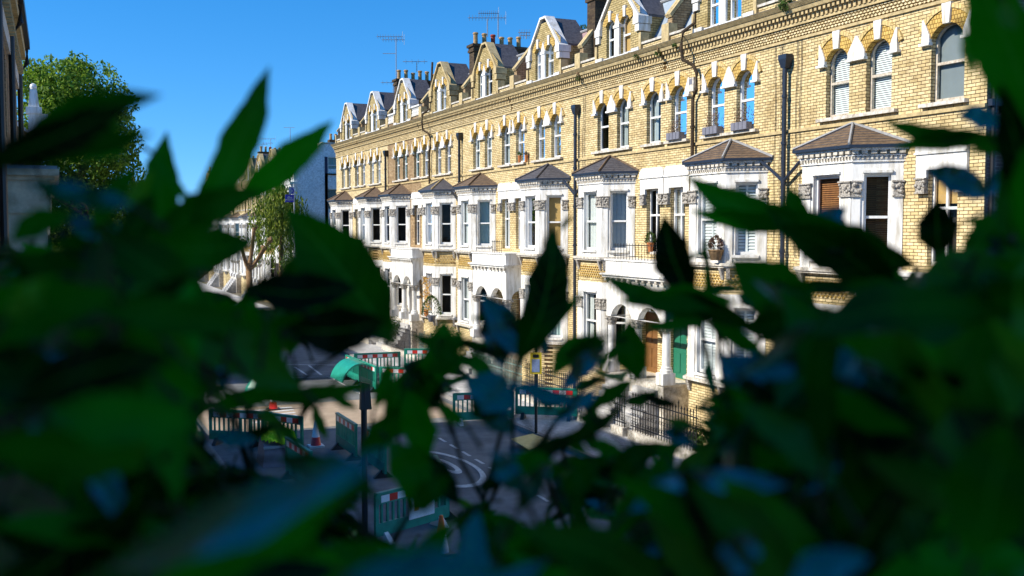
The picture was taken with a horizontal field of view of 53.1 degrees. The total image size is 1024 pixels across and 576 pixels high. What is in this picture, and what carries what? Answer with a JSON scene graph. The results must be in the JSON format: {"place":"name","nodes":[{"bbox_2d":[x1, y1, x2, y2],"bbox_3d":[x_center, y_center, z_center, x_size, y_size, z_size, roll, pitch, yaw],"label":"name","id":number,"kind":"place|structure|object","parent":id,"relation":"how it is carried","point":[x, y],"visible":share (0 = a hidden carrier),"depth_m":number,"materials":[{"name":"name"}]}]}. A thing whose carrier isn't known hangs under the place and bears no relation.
{"place":"outdoors","nodes":[
{"label":"outdoors","id":0,"kind":"place"},
{"bbox_2d":[0,0,8,244],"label":"side house","id":1,"kind":"structure","parent":0,"point":[4,227],"depth_m":17.66,"materials":[{"name":"brown brick"}]},
{"bbox_2d":[7,1,51,235],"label":"side house","id":2,"kind":"structure","parent":0,"point":[22,42],"depth_m":27.19,"materials":[{"name":"brown brick"}]},
{"bbox_2d":[17,83,41,132],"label":"side house","id":3,"kind":"structure","parent":0,"point":[33,110],"depth_m":39.45,"materials":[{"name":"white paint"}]},
{"bbox_2d":[2,0,58,250],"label":"side house","id":4,"kind":"structure","parent":0,"point":[24,197],"depth_m":18.64,"materials":[{"name":"grey brick"}]},
{"bbox_2d":[8,213,48,250],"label":"bay window","id":5,"kind":"structure","parent":4,"relation":"in","point":[13,218],"depth_m":18.54,"materials":[{"name":"beige paint"}]},
{"bbox_2d":[257,440,284,467],"bbox_3d":[-6.217,4.302,27.262,1.000,0.720,0.900,-1,4,-24],"label":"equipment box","id":6,"kind":"object","parent":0,"point":[266,449],"visible":0.39,"depth_m":26.86,"materials":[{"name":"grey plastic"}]},
{"bbox_2d":[16,0,586,206],"label":"sky","id":7,"kind":"structure","parent":0,"point":[204,58],"materials":[{"name":"blue"}]},
{"bbox_2d":[199,344,608,551],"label":"road","id":8,"kind":"structure","parent":0,"point":[485,435],"depth_m":28.31,"materials":[{"name":"grey asphalt"}]},
{"bbox_2d":[209,410,263,445],"bbox_3d":[-7.813,4.027,29.473,2.000,1.020,0.500,1,3,14],"label":"plastic barrier","id":9,"kind":"object","parent":8,"relation":"on","point":[216,441],"visible":0.3,"depth_m":29.56,"materials":[{"name":"black paint"}]},
{"bbox_2d":[242,217,274,283],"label":"pollarded tree","id":10,"kind":"object","parent":8,"relation":"on","point":[249,265],"visible":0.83,"depth_m":70.56,"materials":[{"name":"brown plant"}]},
{"bbox_2d":[251,410,303,447],"bbox_3d":[-6.681,4.054,28.994,2.000,1.020,0.500,2,4,30],"label":"plastic barrier","id":11,"kind":"object","parent":8,"relation":"on","point":[288,419],"visible":0.29,"depth_m":28.66,"materials":[{"name":"black paint"}]},
{"bbox_2d":[283,438,312,474],"bbox_3d":[-5.190,4.287,24.891,0.500,1.020,2.000,-2,4,-29],"label":"plastic barrier","id":12,"kind":"object","parent":8,"relation":"on","point":[291,448],"visible":0.36,"depth_m":25.31,"materials":[{"name":"black paint"}]},
{"bbox_2d":[201,399,465,431],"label":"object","id":13,"kind":"object","parent":8,"relation":"on","point":[328,411],"visible":0.2,"depth_m":34.41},
{"bbox_2d":[330,412,359,459],"bbox_3d":[-4.575,4.095,28.270,0.519,1.020,2.001,-1,4,-24],"label":"plastic barrier","id":14,"kind":"object","parent":8,"relation":"on","point":[346,433],"visible":0.98,"depth_m":28.15,"materials":[{"name":"black paint"}]},
{"bbox_2d":[359,381,371,533],"bbox_3d":[-2.880,3.446,20.182,0.220,3.232,0.120,-1,4,-24],"label":"sign post","id":15,"kind":"object","parent":8,"relation":"on","point":[365,401],"visible":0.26,"depth_m":20.08,"materials":[{"name":"black metal"}]},
{"bbox_2d":[360,360,376,392],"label":"plastic barrier","id":16,"kind":"object","parent":8,"relation":"on","point":[368,374],"visible":0.82,"depth_m":39.77,"materials":[{"name":"black paint"}]},
{"bbox_2d":[330,358,371,382],"bbox_3d":[-6.256,3.203,39.983,1.266,0.718,1.800,-1,4,-24],"label":"trench cover","id":17,"kind":"object","parent":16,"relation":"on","point":[343,367],"visible":0.95,"depth_m":39.76,"materials":[{"name":"green plastic"}]},
{"bbox_2d":[354,351,400,372],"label":"plastic barrier","id":18,"kind":"object","parent":8,"relation":"on","point":[376,355],"visible":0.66,"depth_m":43.34,"materials":[{"name":"black paint"}]},
{"bbox_2d":[367,426,389,478],"bbox_3d":[-3.536,4.205,26.337,0.513,1.020,2.000,-1,4,-24],"label":"plastic barrier","id":19,"kind":"object","parent":8,"relation":"on","point":[382,472],"visible":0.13,"depth_m":25.62,"materials":[{"name":"black paint"}]},
{"bbox_2d":[255,364,546,500],"bbox_3d":[-6.111,4.218,34.898,5.683,0.001,26.364,-1,3,-19],"label":"road marking","id":20,"kind":"object","parent":8,"relation":"on","point":[479,461],"visible":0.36,"depth_m":34.95,"materials":[{"name":"white paint"}]},
{"bbox_2d":[374,487,448,543],"bbox_3d":[-2.031,4.512,20.920,0.500,1.020,2.000,3,4,42],"label":"plastic barrier","id":21,"kind":"object","parent":8,"relation":"on","point":[384,530],"visible":0.49,"depth_m":20.51,"materials":[{"name":"green plastic"}]},
{"bbox_2d":[432,451,485,487],"bbox_3d":[-1.920,4.680,26.715,1.960,0.001,4.508,-1,4,-24],"label":"speed roundel","id":22,"kind":"object","parent":8,"relation":"on","point":[482,474],"visible":0.34,"depth_m":26.15,"materials":[{"name":"white paint"}]},
{"bbox_2d":[453,392,513,425],"bbox_3d":[-0.913,3.837,32.806,2.000,1.020,0.500,-1,3,-14],"label":"plastic barrier","id":23,"kind":"object","parent":8,"relation":"on","point":[462,397],"visible":0.23,"depth_m":32.61,"materials":[{"name":"green plastic"}]},
{"bbox_2d":[515,434,543,449],"bbox_3d":[0.552,4.351,29.046,1.058,0.020,1.929,-1,4,-24],"label":"plywood sheet","id":24,"kind":"object","parent":8,"relation":"on","point":[528,441],"visible":0.64,"depth_m":29.12,"materials":[{"name":"beige wood"}]},
{"bbox_2d":[204,282,651,311],"bbox_3d":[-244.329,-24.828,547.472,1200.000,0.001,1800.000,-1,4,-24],"label":"ground","id":25,"kind":"structure","parent":0,"point":[237,294],"depth_m":98.90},
{"bbox_2d":[0,66,419,575],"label":"laurel shrub","id":26,"kind":"object","parent":25,"relation":"on","point":[128,343],"visible":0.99,"depth_m":0.60,"materials":[{"name":"green plant"}]},
{"bbox_2d":[209,219,229,286],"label":"terraced house","id":27,"kind":"structure","parent":25,"relation":"on","point":[220,282],"depth_m":110.50,"materials":[{"name":"paint"}]},
{"bbox_2d":[222,156,256,290],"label":"terraced house","id":28,"kind":"structure","parent":25,"relation":"on","point":[234,222],"depth_m":104.63,"materials":[{"name":"brick"}]},
{"bbox_2d":[225,158,256,292],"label":"terraced house","id":29,"kind":"structure","parent":25,"relation":"on","point":[239,279],"depth_m":99.86,"materials":[{"name":"brick"}]},
{"bbox_2d":[246,146,275,281],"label":"terraced house","id":30,"kind":"structure","parent":25,"relation":"on","point":[262,156],"depth_m":94.33,"materials":[{"name":"brick"}]},
{"bbox_2d":[254,148,275,279],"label":"terraced house","id":31,"kind":"structure","parent":25,"relation":"on","point":[271,151],"depth_m":89.41,"materials":[{"name":"brick"}]},
{"bbox_2d":[274,134,336,271],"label":"corner house","id":32,"kind":"structure","parent":25,"relation":"on","point":[314,182],"depth_m":82.03,"materials":[{"name":"white paint"}]},
{"bbox_2d":[327,102,366,234],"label":"terraced house","id":33,"kind":"structure","parent":25,"relation":"on","point":[344,205],"depth_m":65.75,"materials":[{"name":"yellow brick"}]},
{"bbox_2d":[327,200,352,232],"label":"bay window","id":34,"kind":"structure","parent":33,"relation":"in","point":[338,205],"depth_m":65.63,"materials":[{"name":"white paint"}]},
{"bbox_2d":[354,91,393,270],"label":"terraced house","id":35,"kind":"structure","parent":25,"relation":"on","point":[371,139],"depth_m":60.15,"materials":[{"name":"yellow brick"}]},
{"bbox_2d":[355,197,381,244],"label":"bay window","id":36,"kind":"structure","parent":35,"relation":"in","point":[368,203],"depth_m":59.52,"materials":[{"name":"white paint"}]},
{"bbox_2d":[372,208,379,241],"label":"window","id":37,"kind":"structure","parent":35,"relation":"in","point":[375,211],"depth_m":59.98,"materials":[{"name":"glass"}]},
{"bbox_2d":[376,70,433,346],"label":"terraced house","id":38,"kind":"structure","parent":25,"relation":"on","point":[400,212],"depth_m":55.12,"materials":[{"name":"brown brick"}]},
{"bbox_2d":[378,194,410,246],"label":"bay window","id":39,"kind":"structure","parent":38,"relation":"in","point":[391,201],"depth_m":55.15,"materials":[{"name":"white paint"}]},
{"bbox_2d":[397,206,405,242],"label":"window","id":40,"kind":"structure","parent":38,"relation":"in","point":[401,225],"depth_m":55.59,"materials":[{"name":"white paint"}]},
{"bbox_2d":[388,61,471,348],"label":"terraced house","id":41,"kind":"structure","parent":25,"relation":"on","point":[434,259],"depth_m":49.67,"materials":[{"name":"yellow brick"}]},
{"bbox_2d":[421,295,441,321],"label":"potted plant","id":42,"kind":"object","parent":41,"relation":"on","point":[432,317],"visible":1,"depth_m":48.05,"materials":[{"name":"green plant"}]},
{"bbox_2d":[418,189,455,248],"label":"bay window","id":43,"kind":"structure","parent":41,"relation":"in","point":[434,197],"depth_m":48.90,"materials":[{"name":"white paint"}]},
{"bbox_2d":[423,265,455,317],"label":"bay window","id":44,"kind":"structure","parent":41,"relation":"in","point":[436,271],"depth_m":49.06,"materials":[{"name":"white paint"}]},
{"bbox_2d":[440,203,450,243],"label":"window","id":45,"kind":"structure","parent":41,"relation":"in","point":[445,223],"depth_m":49.36,"materials":[{"name":"white paint"}]},
{"bbox_2d":[441,275,450,313],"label":"window","id":46,"kind":"structure","parent":41,"relation":"in","point":[445,279],"depth_m":49.56,"materials":[{"name":"black glass"}]},
{"bbox_2d":[343,353,594,456],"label":"kerb","id":47,"kind":"structure","parent":25,"relation":"on","point":[524,429],"depth_m":31.80,"materials":[{"name":"concrete"}]},
{"bbox_2d":[530,352,541,432],"bbox_3d":[0.710,2.762,30.521,0.340,3.167,0.123,0,3,0],"label":"parking sign","id":48,"kind":"object","parent":47,"relation":"on","point":[536,367],"visible":0.66,"depth_m":30.45,"materials":[{"name":"metal"}]},
{"bbox_2d":[451,32,529,373],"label":"terraced house","id":49,"kind":"structure","parent":25,"relation":"on","point":[482,188],"depth_m":44.62,"materials":[{"name":"yellow brick"}]},
{"bbox_2d":[463,201,468,244],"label":"window","id":50,"kind":"structure","parent":49,"relation":"in","point":[465,215],"depth_m":45.76,"materials":[{"name":"white paint"}]},
{"bbox_2d":[463,278,468,320],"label":"window","id":51,"kind":"structure","parent":49,"relation":"in","point":[465,290],"depth_m":45.95,"materials":[{"name":"white paint"}]},
{"bbox_2d":[458,269,480,325],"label":"bay window","id":52,"kind":"structure","parent":49,"relation":"in","point":[462,273],"depth_m":45.64,"materials":[{"name":"white paint"}]},
{"bbox_2d":[452,185,497,250],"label":"bay window","id":53,"kind":"structure","parent":49,"relation":"in","point":[473,194],"depth_m":44.52,"materials":[{"name":"white paint"}]},
{"bbox_2d":[478,201,489,245],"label":"window","id":54,"kind":"structure","parent":49,"relation":"in","point":[483,206],"depth_m":44.63,"materials":[{"name":"glass"}]},
{"bbox_2d":[505,199,509,247],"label":"window","id":55,"kind":"structure","parent":49,"relation":"in","point":[507,213],"depth_m":43.59,"materials":[{"name":"white paint"}]},
{"bbox_2d":[350,215,661,575],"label":"laurel shrub","id":56,"kind":"object","parent":25,"relation":"on","point":[490,542],"visible":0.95,"depth_m":0.95,"materials":[{"name":"green plant"}]},
{"bbox_2d":[470,16,590,387],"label":"terraced house","id":57,"kind":"structure","parent":25,"relation":"on","point":[542,93],"depth_m":39.25,"materials":[{"name":"yellow brick"}]},
{"bbox_2d":[528,197,534,247],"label":"window","id":58,"kind":"structure","parent":57,"relation":"in","point":[531,212],"depth_m":39.36,"materials":[{"name":"white glass"}]},
{"bbox_2d":[539,119,544,159],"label":"window","id":59,"kind":"structure","parent":57,"relation":"in","point":[541,129],"depth_m":40.24,"materials":[{"name":"white paint"}]},
{"bbox_2d":[515,178,570,253],"bbox_3d":[0.987,-2.738,39.239,1.056,2.820,3.662,-1,4,-24],"label":"bay window","id":60,"kind":"structure","parent":57,"relation":"in","point":[539,188],"depth_m":38.32,"materials":[{"name":"white paint"}]},
{"bbox_2d":[520,275,567,341],"bbox_3d":[1.030,0.741,39.455,0.870,2.450,3.244,-1,4,-24],"label":"bay window","id":61,"kind":"structure","parent":57,"relation":"in","point":[564,325],"depth_m":38.36,"materials":[{"name":"white paint"}]},
{"bbox_2d":[547,196,560,244],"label":"window","id":62,"kind":"structure","parent":57,"relation":"in","point":[553,202],"depth_m":38.33,"materials":[{"name":"white paint"}]},
{"bbox_2d":[554,115,560,156],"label":"window","id":63,"kind":"structure","parent":57,"relation":"in","point":[557,126],"depth_m":39.00,"materials":[{"name":"white paint"}]},
{"bbox_2d":[562,0,677,426],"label":"terraced house","id":64,"kind":"structure","parent":25,"relation":"on","point":[619,110],"depth_m":33.97,"materials":[{"name":"yellow brick"}]},
{"bbox_2d":[586,292,595,334],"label":"window","id":65,"kind":"structure","parent":64,"relation":"in","point":[590,301],"depth_m":35.34,"materials":[{"name":"white paint"}]},
{"bbox_2d":[586,192,596,249],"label":"window","id":66,"kind":"structure","parent":64,"relation":"in","point":[591,217],"depth_m":35.11,"materials":[{"name":"white glass"}]},
{"bbox_2d":[577,280,630,355],"bbox_3d":[2.985,0.989,35.078,0.870,2.450,3.244,-1,4,-24],"label":"bay window","id":67,"kind":"structure","parent":64,"relation":"in","point":[600,288],"depth_m":34.54,"materials":[{"name":"white paint"}]},
{"bbox_2d":[601,104,608,150],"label":"window","id":68,"kind":"structure","parent":64,"relation":"in","point":[604,116],"depth_m":35.91,"materials":[{"name":"white paint"}]},
{"bbox_2d":[572,171,638,256],"bbox_3d":[2.942,-2.489,34.862,1.056,2.820,3.662,-1,4,-24],"label":"bay window","id":69,"kind":"structure","parent":64,"relation":"in","point":[603,183],"depth_m":33.93,"materials":[{"name":"white paint"}]},
{"bbox_2d":[611,192,626,249],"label":"window","id":70,"kind":"structure","parent":64,"relation":"in","point":[618,199],"depth_m":34.01,"materials":[{"name":"glass"}]},
{"bbox_2d":[620,99,628,147],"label":"window","id":71,"kind":"structure","parent":64,"relation":"in","point":[624,113],"depth_m":34.56,"materials":[{"name":"white paint"}]},
{"bbox_2d":[623,16,630,52],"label":"window","id":72,"kind":"structure","parent":64,"relation":"in","point":[627,22],"depth_m":34.13,"materials":[{"name":"white paint"}]},
{"bbox_2d":[646,310,657,372],"bbox_3d":[4.555,1.525,32.959,0.070,2.380,0.900,-1,4,-24],"label":"front door","id":73,"kind":"structure","parent":64,"relation":"in","point":[651,335],"depth_m":33.01,"materials":[{"name":"brown wood"}]},
{"bbox_2d":[650,189,659,253],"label":"window","id":74,"kind":"structure","parent":64,"relation":"in","point":[654,208],"depth_m":32.97,"materials":[{"name":"white paint"}]},
{"bbox_2d":[650,92,660,142],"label":"window","id":75,"kind":"structure","parent":64,"relation":"in","point":[655,107],"depth_m":32.82,"materials":[{"name":"white paint"}]},
{"bbox_2d":[610,0,788,435],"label":"terraced house","id":76,"kind":"structure","parent":25,"relation":"on","point":[725,53],"depth_m":28.91,"materials":[{"name":"yellow brick"}]},
{"bbox_2d":[666,118,683,140],"bbox_3d":[4.947,-4.825,31.084,0.206,0.653,0.720,-1,4,-24],"label":"window box","id":77,"kind":"object","parent":76,"relation":"on","point":[674,135],"visible":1,"depth_m":31.00,"materials":[{"name":"grey plastic"}]},
{"bbox_2d":[674,187,684,237],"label":"window","id":78,"kind":"structure","parent":76,"relation":"in","point":[679,209],"depth_m":31.64,"materials":[{"name":"white paint"}]},
{"bbox_2d":[673,329,686,379],"bbox_3d":[5.223,1.610,31.463,0.070,2.380,0.900,-1,4,-24],"label":"front door","id":79,"kind":"structure","parent":76,"relation":"in","point":[680,338],"depth_m":31.54,"materials":[{"name":"teal wood"}]},
{"bbox_2d":[675,86,686,137],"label":"window","id":80,"kind":"structure","parent":76,"relation":"in","point":[680,101],"depth_m":31.29,"materials":[{"name":"blue glass"}]},
{"bbox_2d":[699,322,715,374],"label":"window","id":81,"kind":"structure","parent":76,"relation":"in","point":[710,336],"depth_m":28.96,"materials":[{"name":"white paint"}]},
{"bbox_2d":[701,197,716,249],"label":"window","id":82,"kind":"structure","parent":76,"relation":"in","point":[708,229],"depth_m":28.89,"materials":[{"name":"white paint"}]},
{"bbox_2d":[702,112,721,135],"bbox_3d":[5.733,-4.722,29.336,0.208,0.644,0.720,-1,4,-24],"label":"window box","id":83,"kind":"object","parent":76,"relation":"on","point":[712,129],"visible":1,"depth_m":29.25,"materials":[{"name":"grey plastic"}]},
{"bbox_2d":[710,0,718,25],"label":"window","id":84,"kind":"structure","parent":76,"relation":"in","point":[714,17],"depth_m":29.55,"materials":[{"name":"white paint"}]},
{"bbox_2d":[707,235,723,259],"bbox_3d":[5.542,-1.122,27.825,0.492,0.727,0.480,-1,4,-24],"label":"potted plant","id":85,"kind":"object","parent":76,"relation":"on","point":[718,253],"visible":0.97,"depth_m":27.73,"materials":[{"name":"brown plant"}]},
{"bbox_2d":[711,77,724,132],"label":"window","id":86,"kind":"structure","parent":76,"relation":"in","point":[717,93],"depth_m":29.53,"materials":[{"name":"blue glass"}]},
{"bbox_2d":[687,294,764,382],"bbox_3d":[5.770,1.343,28.841,0.870,2.450,3.244,-1,4,-24],"label":"bay window","id":87,"kind":"structure","parent":76,"relation":"in","point":[694,334],"depth_m":29.13,"materials":[{"name":"white paint"}]},
{"bbox_2d":[682,157,772,262],"bbox_3d":[5.727,-2.135,28.625,1.056,2.820,3.662,-1,4,-24],"label":"bay window","id":88,"kind":"structure","parent":76,"relation":"in","point":[726,172],"depth_m":27.71,"materials":[{"name":"white paint"}]},
{"bbox_2d":[731,0,740,19],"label":"window","id":89,"kind":"structure","parent":76,"relation":"in","point":[735,4],"depth_m":28.65,"materials":[{"name":"white paint"}]},
{"bbox_2d":[730,105,751,130],"bbox_3d":[6.282,-4.656,28.093,0.211,0.654,0.720,-1,4,-24],"label":"window box","id":90,"kind":"object","parent":76,"relation":"on","point":[742,125],"visible":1,"depth_m":28.01,"materials":[{"name":"grey plastic"}]},
{"bbox_2d":[735,183,757,254],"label":"window","id":91,"kind":"structure","parent":76,"relation":"in","point":[742,247],"depth_m":27.76,"materials":[{"name":"white paint"}]},
{"bbox_2d":[740,70,753,128],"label":"window","id":92,"kind":"structure","parent":76,"relation":"in","point":[746,88],"depth_m":28.30,"materials":[{"name":"blue glass"}]},
{"bbox_2d":[760,0,1023,306],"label":"terraced house","id":93,"kind":"structure","parent":25,"relation":"on","point":[859,70],"depth_m":23.34,"materials":[{"name":"yellow brick"}]},
{"bbox_2d":[816,176,839,211],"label":"window","id":94,"kind":"structure","parent":93,"relation":"in","point":[827,194],"depth_m":24.43,"materials":[{"name":"white paint"}]},
{"bbox_2d":[830,49,849,116],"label":"window","id":95,"kind":"structure","parent":93,"relation":"in","point":[839,84],"depth_m":25.14,"materials":[{"name":"beige paint"}]},
{"bbox_2d":[792,143,905,267],"bbox_3d":[7.682,-1.887,24.248,1.056,2.820,3.662,-1,4,-24],"label":"bay window","id":96,"kind":"structure","parent":93,"relation":"in","point":[850,162],"depth_m":23.27,"materials":[{"name":"white paint"}]},
{"bbox_2d":[863,174,890,243],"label":"window","id":97,"kind":"structure","parent":93,"relation":"in","point":[870,205],"depth_m":23.34,"materials":[{"name":"black glass"}]},
{"bbox_2d":[870,39,891,110],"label":"window","id":98,"kind":"structure","parent":93,"relation":"in","point":[881,62],"depth_m":23.88,"materials":[{"name":"beige paint"}]},
{"bbox_2d":[931,178,957,260],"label":"window","id":99,"kind":"structure","parent":93,"relation":"in","point":[947,200],"depth_m":22.32,"materials":[{"name":"white paint"}]},
{"bbox_2d":[935,23,964,101],"bbox_3d":[9.412,-4.814,21.816,0.117,1.680,0.900,-1,4,-24],"label":"window","id":100,"kind":"structure","parent":93,"relation":"in","point":[950,64],"depth_m":21.97,"materials":[{"name":"grey glass"}]},
{"bbox_2d":[349,343,680,465],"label":"pavement","id":101,"kind":"structure","parent":0,"point":[562,427],"depth_m":32.49,"materials":[{"name":"concrete"}]},
{"bbox_2d":[382,325,417,359],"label":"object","id":102,"kind":"object","parent":101,"relation":"on","point":[388,348],"visible":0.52,"depth_m":49.37,"materials":[{"name":"white paint"}]},
{"bbox_2d":[472,353,521,398],"bbox_3d":[-0.616,3.128,38.947,0.200,1.540,4.807,-1,4,-24],"label":"iron railing","id":103,"kind":"object","parent":101,"relation":"on","point":[507,369],"visible":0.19,"depth_m":37.80,"materials":[{"name":"metal"}]},
{"bbox_2d":[516,388,576,421],"bbox_3d":[1.093,3.705,32.844,2.000,1.020,0.500,1,3,11],"label":"plastic barrier","id":104,"kind":"object","parent":101,"relation":"on","point":[524,410],"visible":0.23,"depth_m":32.92,"materials":[{"name":"black paint"}]},
{"bbox_2d":[522,360,583,420],"bbox_3d":[1.340,3.377,34.567,0.200,1.540,4.400,-1,4,-24],"label":"iron railing","id":105,"kind":"object","parent":101,"relation":"on","point":[532,400],"visible":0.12,"depth_m":34.87,"materials":[{"name":"white paint"}]},
{"bbox_2d":[611,395,627,436],"bbox_3d":[3.184,3.611,30.440,0.200,1.540,0.747,-1,4,-24],"label":"iron railing","id":106,"kind":"object","parent":101,"relation":"on","point":[618,429],"visible":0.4,"depth_m":30.36,"materials":[{"name":"black metal"}]},
{"bbox_2d":[628,393,697,457],"bbox_3d":[4.149,3.734,28.279,0.200,1.540,3.407,-1,4,-24],"label":"iron railing","id":107,"kind":"object","parent":101,"relation":"on","point":[637,435],"visible":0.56,"depth_m":28.61,"materials":[{"name":"black metal"}]},
{"label":"side road","id":108,"kind":"structure","parent":0,"visible":0},
{"bbox_2d":[247,185,308,272],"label":"weeping tree","id":109,"kind":"object","parent":108,"relation":"on","point":[277,202],"visible":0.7,"depth_m":76.33,"materials":[{"name":"green plant"}]},
{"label":"pavement","id":110,"kind":"structure","parent":0,"visible":0},
{"bbox_2d":[16,50,150,248],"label":"street tree","id":111,"kind":"object","parent":110,"relation":"on","point":[75,78],"visible":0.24,"depth_m":55.02,"materials":[{"name":"green plant"}]},
{"bbox_2d":[589,0,1023,575],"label":"laurel shrub","id":112,"kind":"object","parent":110,"relation":"on","point":[871,422],"visible":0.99,"depth_m":0.62,"materials":[{"name":"green plant"}]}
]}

